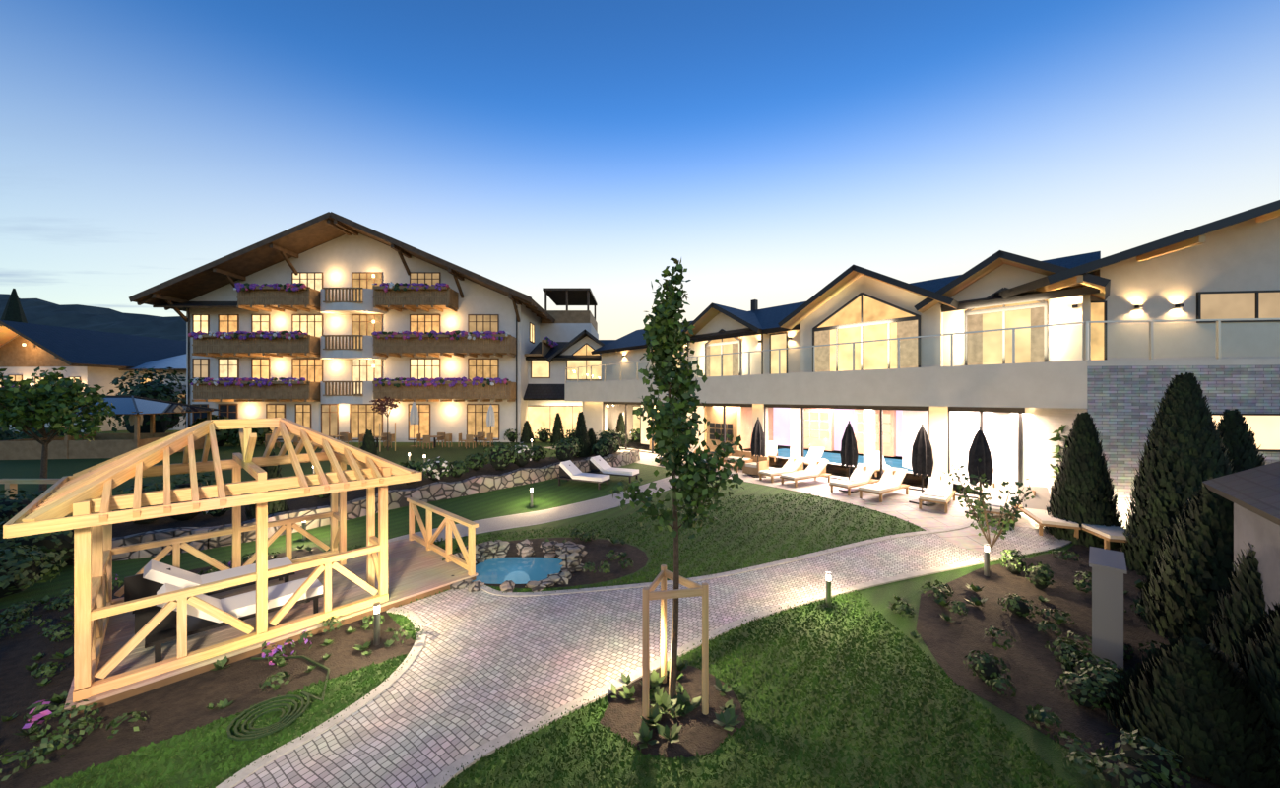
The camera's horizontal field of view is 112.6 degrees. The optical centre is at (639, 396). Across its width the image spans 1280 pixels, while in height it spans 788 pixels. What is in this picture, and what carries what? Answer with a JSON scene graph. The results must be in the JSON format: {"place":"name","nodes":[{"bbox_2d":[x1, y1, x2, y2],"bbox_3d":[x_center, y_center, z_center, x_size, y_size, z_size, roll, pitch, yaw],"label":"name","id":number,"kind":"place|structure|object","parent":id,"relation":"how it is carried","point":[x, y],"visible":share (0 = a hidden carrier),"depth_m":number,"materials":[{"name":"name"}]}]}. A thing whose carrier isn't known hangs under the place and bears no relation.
{"place":"outdoors","nodes":[
{"label":"outdoors","id":0,"kind":"place"},
{"bbox_2d":[0,293,186,340],"bbox_3d":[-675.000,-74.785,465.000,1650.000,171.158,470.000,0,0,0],"label":"hills","id":1,"kind":"structure","parent":0,"point":[75,316],"depth_m":410.35,"materials":[{"name":"blue"}]},
{"bbox_2d":[0,429,1107,787],"bbox_3d":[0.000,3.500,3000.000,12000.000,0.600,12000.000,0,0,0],"label":"ground","id":2,"kind":"structure","parent":0,"point":[551,492],"depth_m":7.90,"materials":[{"name":"green plant"}]},
{"bbox_2d":[0,288,27,322],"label":"tree belt","id":3,"kind":"object","parent":2,"relation":"on","point":[13,310],"visible":0.01,"depth_m":59.66,"materials":[{"name":"green plant"}]},
{"bbox_2d":[0,478,60,499],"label":"bench","id":4,"kind":"object","parent":2,"relation":"on","point":[10,483],"visible":0.26,"depth_m":11.54,"materials":[{"name":"brown wood"}]},
{"bbox_2d":[0,366,116,492],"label":"tree","id":5,"kind":"object","parent":2,"relation":"on","point":[38,406],"visible":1,"depth_m":15.30,"materials":[{"name":"green plant"}]},
{"bbox_2d":[0,320,186,432],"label":"buildings","id":6,"kind":"structure","parent":2,"relation":"on","point":[91,357],"depth_m":39.15,"materials":[{"name":"paint"}]},
{"bbox_2d":[0,394,221,459],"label":"garden wall","id":7,"kind":"structure","parent":2,"relation":"on","point":[107,445],"depth_m":22.29,"materials":[{"name":"wood"}]},
{"bbox_2d":[0,367,272,447],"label":"trees","id":8,"kind":"object","parent":2,"relation":"on","point":[158,389],"visible":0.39,"depth_m":32.53,"materials":[{"name":"green plant"}]},
{"bbox_2d":[0,546,415,787],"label":"planting bed","id":9,"kind":"object","parent":2,"relation":"on","point":[178,707],"visible":0.27,"depth_m":5.52,"materials":[{"name":"soil"}]},
{"bbox_2d":[0,544,424,780],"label":"flowering plants","id":10,"kind":"object","parent":9,"relation":"in","point":[39,751],"visible":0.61,"depth_m":5.69,"materials":[{"name":"green plant"}]},
{"bbox_2d":[2,417,478,716],"bbox_3d":[-6.474,2.095,7.893,4.251,3.410,5.472,0,0,42],"label":"pergola","id":11,"kind":"object","parent":9,"relation":"on","point":[88,500],"visible":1,"depth_m":6.40,"materials":[{"name":"brown wood"}]},
{"bbox_2d":[64,537,477,709],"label":"pergola deck","id":12,"kind":"structure","parent":11,"relation":"attached to","point":[415,567],"depth_m":7.50,"materials":[{"name":"brown wood"}]},
{"bbox_2d":[124,556,323,662],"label":"sun loungers","id":13,"kind":"object","parent":12,"relation":"on","point":[156,577],"visible":0.68,"depth_m":6.85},
{"bbox_2d":[226,654,329,741],"bbox_3d":[-4.640,3.748,5.594,0.930,0.075,2.039,0,0,-35],"label":"garden hose","id":14,"kind":"object","parent":9,"relation":"on","point":[288,718],"visible":1,"depth_m":5.04,"materials":[{"name":"green rubber"}]},
{"bbox_2d":[128,400,495,446],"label":"hotel umbrellas","id":15,"kind":"object","parent":2,"relation":"on","point":[414,417],"visible":0.65,"depth_m":27.57,"materials":[{"name":"white"}]},
{"bbox_2d":[0,410,640,597],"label":"garden shrubs","id":16,"kind":"object","parent":2,"relation":"on","point":[27,561],"visible":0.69,"depth_m":12.21,"materials":[{"name":"green plant"}]},
{"bbox_2d":[59,448,639,566],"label":"dry stone wall","id":17,"kind":"structure","parent":2,"relation":"on","point":[427,492],"depth_m":13.79,"materials":[{"name":"grey stone"}]},
{"bbox_2d":[128,211,598,442],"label":"hotel","id":18,"kind":"structure","parent":2,"relation":"on","point":[412,343],"depth_m":29.97,"materials":[{"name":"paint"}]},
{"bbox_2d":[248,274,451,411],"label":"wall lights","id":19,"kind":"object","parent":18,"relation":"attached to","point":[335,365],"visible":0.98,"depth_m":29.88},
{"bbox_2d":[188,307,516,442],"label":"downspouts","id":20,"kind":"object","parent":18,"relation":"attached to","point":[189,368],"visible":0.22,"depth_m":29.88,"materials":[{"name":"black metal"}]},
{"bbox_2d":[112,451,622,537],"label":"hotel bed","id":21,"kind":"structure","parent":2,"relation":"on","point":[128,528],"depth_m":13.34,"materials":[{"name":"stone"}]},
{"bbox_2d":[264,432,493,448],"bbox_3d":[-16.500,2.800,27.050,14.040,0.900,2.540,0,0,0],"label":"hotel terrace furniture","id":22,"kind":"object","parent":2,"relation":"on","point":[348,436],"visible":0.53,"depth_m":26.97,"materials":[{"name":"brown wood"}]},
{"bbox_2d":[369,395,399,451],"bbox_3d":[-15.007,1.599,25.157,1.301,3.303,1.946,0,0,0],"label":"tree","id":23,"kind":"object","parent":2,"relation":"on","point":[382,407],"visible":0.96,"depth_m":24.95,"materials":[{"name":"green plant"}]},
{"bbox_2d":[363,472,682,547],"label":"narrow path","id":24,"kind":"structure","parent":2,"relation":"on","point":[547,515],"depth_m":13.22,"materials":[{"name":"grey stone"}]},
{"bbox_2d":[460,537,648,587],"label":"rock border","id":25,"kind":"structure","parent":2,"relation":"on","point":[597,549],"depth_m":10.03,"materials":[{"name":"stone"}]},
{"bbox_2d":[472,557,562,583],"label":"pond water","id":26,"kind":"structure","parent":25,"relation":"on","point":[515,570],"depth_m":9.30,"materials":[{"name":"blue liquid"}]},
{"bbox_2d":[449,538,587,591],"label":"pond rocks","id":27,"kind":"object","parent":25,"relation":"on","point":[569,553],"visible":0.82,"depth_m":9.67,"materials":[{"name":"grey stone"}]},
{"bbox_2d":[440,526,634,573],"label":"pond plants","id":28,"kind":"object","parent":25,"relation":"on","point":[608,553],"visible":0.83,"depth_m":10.02,"materials":[{"name":"green plant"}]},
{"bbox_2d":[40,493,1076,787],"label":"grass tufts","id":29,"kind":"object","parent":2,"relation":"on","point":[1033,763],"visible":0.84,"depth_m":5.01,"materials":[{"name":"green plant"}]},
{"bbox_2d":[523,329,640,439],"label":"building","id":30,"kind":"structure","parent":2,"relation":"on","point":[544,395],"depth_m":31.98,"materials":[{"name":"paint"}]},
{"bbox_2d":[556,454,639,489],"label":"sun loungers","id":31,"kind":"object","parent":2,"relation":"on","point":[601,470],"visible":0.95,"depth_m":16.36,"materials":[{"name":"white"}]},
{"bbox_2d":[215,517,1072,787],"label":"path kerb","id":32,"kind":"structure","parent":2,"relation":"on","point":[503,739],"depth_m":6.36,"materials":[{"name":"grey stone"}]},
{"bbox_2d":[302,438,990,687],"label":"bollards","id":33,"kind":"object","parent":2,"relation":"on","point":[376,628],"visible":0.58,"depth_m":7.66,"materials":[{"name":"silver metal"}]},
{"bbox_2d":[303,439,989,613],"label":"garden lights","id":34,"kind":"object","parent":33,"relation":"on","point":[377,608],"visible":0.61,"depth_m":7.67},
{"bbox_2d":[232,522,1062,787],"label":"paved path","id":35,"kind":"structure","parent":2,"relation":"on","point":[484,668],"depth_m":6.29,"materials":[{"name":"grey stone"}]},
{"bbox_2d":[599,665,746,758],"bbox_3d":[0.386,3.794,5.270,1.712,0.001,1.600,0,0,0],"label":"planting bed","id":36,"kind":"object","parent":2,"relation":"on","point":[700,733],"visible":0.67,"depth_m":5.00,"materials":[{"name":"soil"}]},
{"bbox_2d":[641,564,708,722],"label":"tree stakes","id":37,"kind":"object","parent":36,"relation":"in","point":[664,594],"visible":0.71,"depth_m":5.09,"materials":[{"name":"brown wood"}]},
{"bbox_2d":[610,654,741,748],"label":"plants","id":38,"kind":"object","parent":36,"relation":"on","point":[665,701],"visible":0.93,"depth_m":5.14,"materials":[{"name":"green plant"}]},
{"bbox_2d":[607,256,745,698],"bbox_3d":[0.531,1.041,5.083,1.394,5.527,1.546,0,0,-45],"label":"young tree","id":39,"kind":"object","parent":2,"relation":"on","point":[672,429],"visible":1,"depth_m":5.09,"materials":[{"name":"green plant"}]},
{"bbox_2d":[544,446,1126,552],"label":"patio","id":40,"kind":"structure","parent":2,"relation":"on","point":[897,503],"depth_m":12.45,"materials":[{"name":"beige stone"}]},
{"bbox_2d":[750,416,996,515],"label":"closed patio umbrellas","id":41,"kind":"object","parent":40,"relation":"on","point":[922,461],"visible":0.98,"depth_m":12.65,"materials":[{"name":"black fabric"}]},
{"bbox_2d":[657,424,1137,549],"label":"sun loungers","id":42,"kind":"object","parent":40,"relation":"on","point":[939,488],"visible":0.53,"depth_m":13.23,"materials":[{"name":"white wood"}]},
{"bbox_2d":[564,250,1110,504],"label":"building","id":43,"kind":"structure","parent":2,"relation":"on","point":[870,355],"depth_m":15.92,"materials":[{"name":"white paint"}]},
{"bbox_2d":[622,304,1078,356],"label":"wall lights","id":44,"kind":"object","parent":43,"relation":"attached to","point":[1073,306],"visible":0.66,"depth_m":12.60,"materials":[{"name":"black"}]},
{"bbox_2d":[915,543,1227,787],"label":"bed","id":45,"kind":"object","parent":2,"relation":"on","point":[1033,665],"visible":0.34,"depth_m":6.69,"materials":[{"name":"soil"}]},
{"bbox_2d":[887,457,1279,787],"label":"shrubs","id":46,"kind":"object","parent":45,"relation":"on","point":[1137,765],"visible":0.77,"depth_m":5.62,"materials":[{"name":"green plant"}]},
{"bbox_2d":[1088,546,1127,668],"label":"pillar","id":47,"kind":"structure","parent":45,"relation":"on","point":[1109,568],"depth_m":6.04,"materials":[{"name":"grey concrete"}]},
{"bbox_2d":[1042,372,1279,787],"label":"conifers","id":48,"kind":"object","parent":45,"relation":"on","point":[1201,693],"visible":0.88,"depth_m":6.36,"materials":[{"name":"green plant"}]},
{"bbox_2d":[902,199,1279,526],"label":"block","id":49,"kind":"structure","parent":2,"relation":"on","point":[1218,334],"depth_m":12.75,"materials":[{"name":"paint"}]},
{"bbox_2d":[1134,303,1183,308],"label":"wall lights","id":50,"kind":"object","parent":49,"relation":"attached to","point":[1141,305],"visible":0.69,"depth_m":12.97,"materials":[{"name":"black"}]},
{"bbox_2d":[1202,460,1279,618],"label":"building","id":51,"kind":"structure","parent":2,"relation":"on","point":[1252,494],"depth_m":5.19,"materials":[{"name":"paint"}]},
{"bbox_2d":[0,0,1279,339],"label":"sky","id":52,"kind":"structure","parent":0,"point":[774,149],"materials":[{"name":"blue"}]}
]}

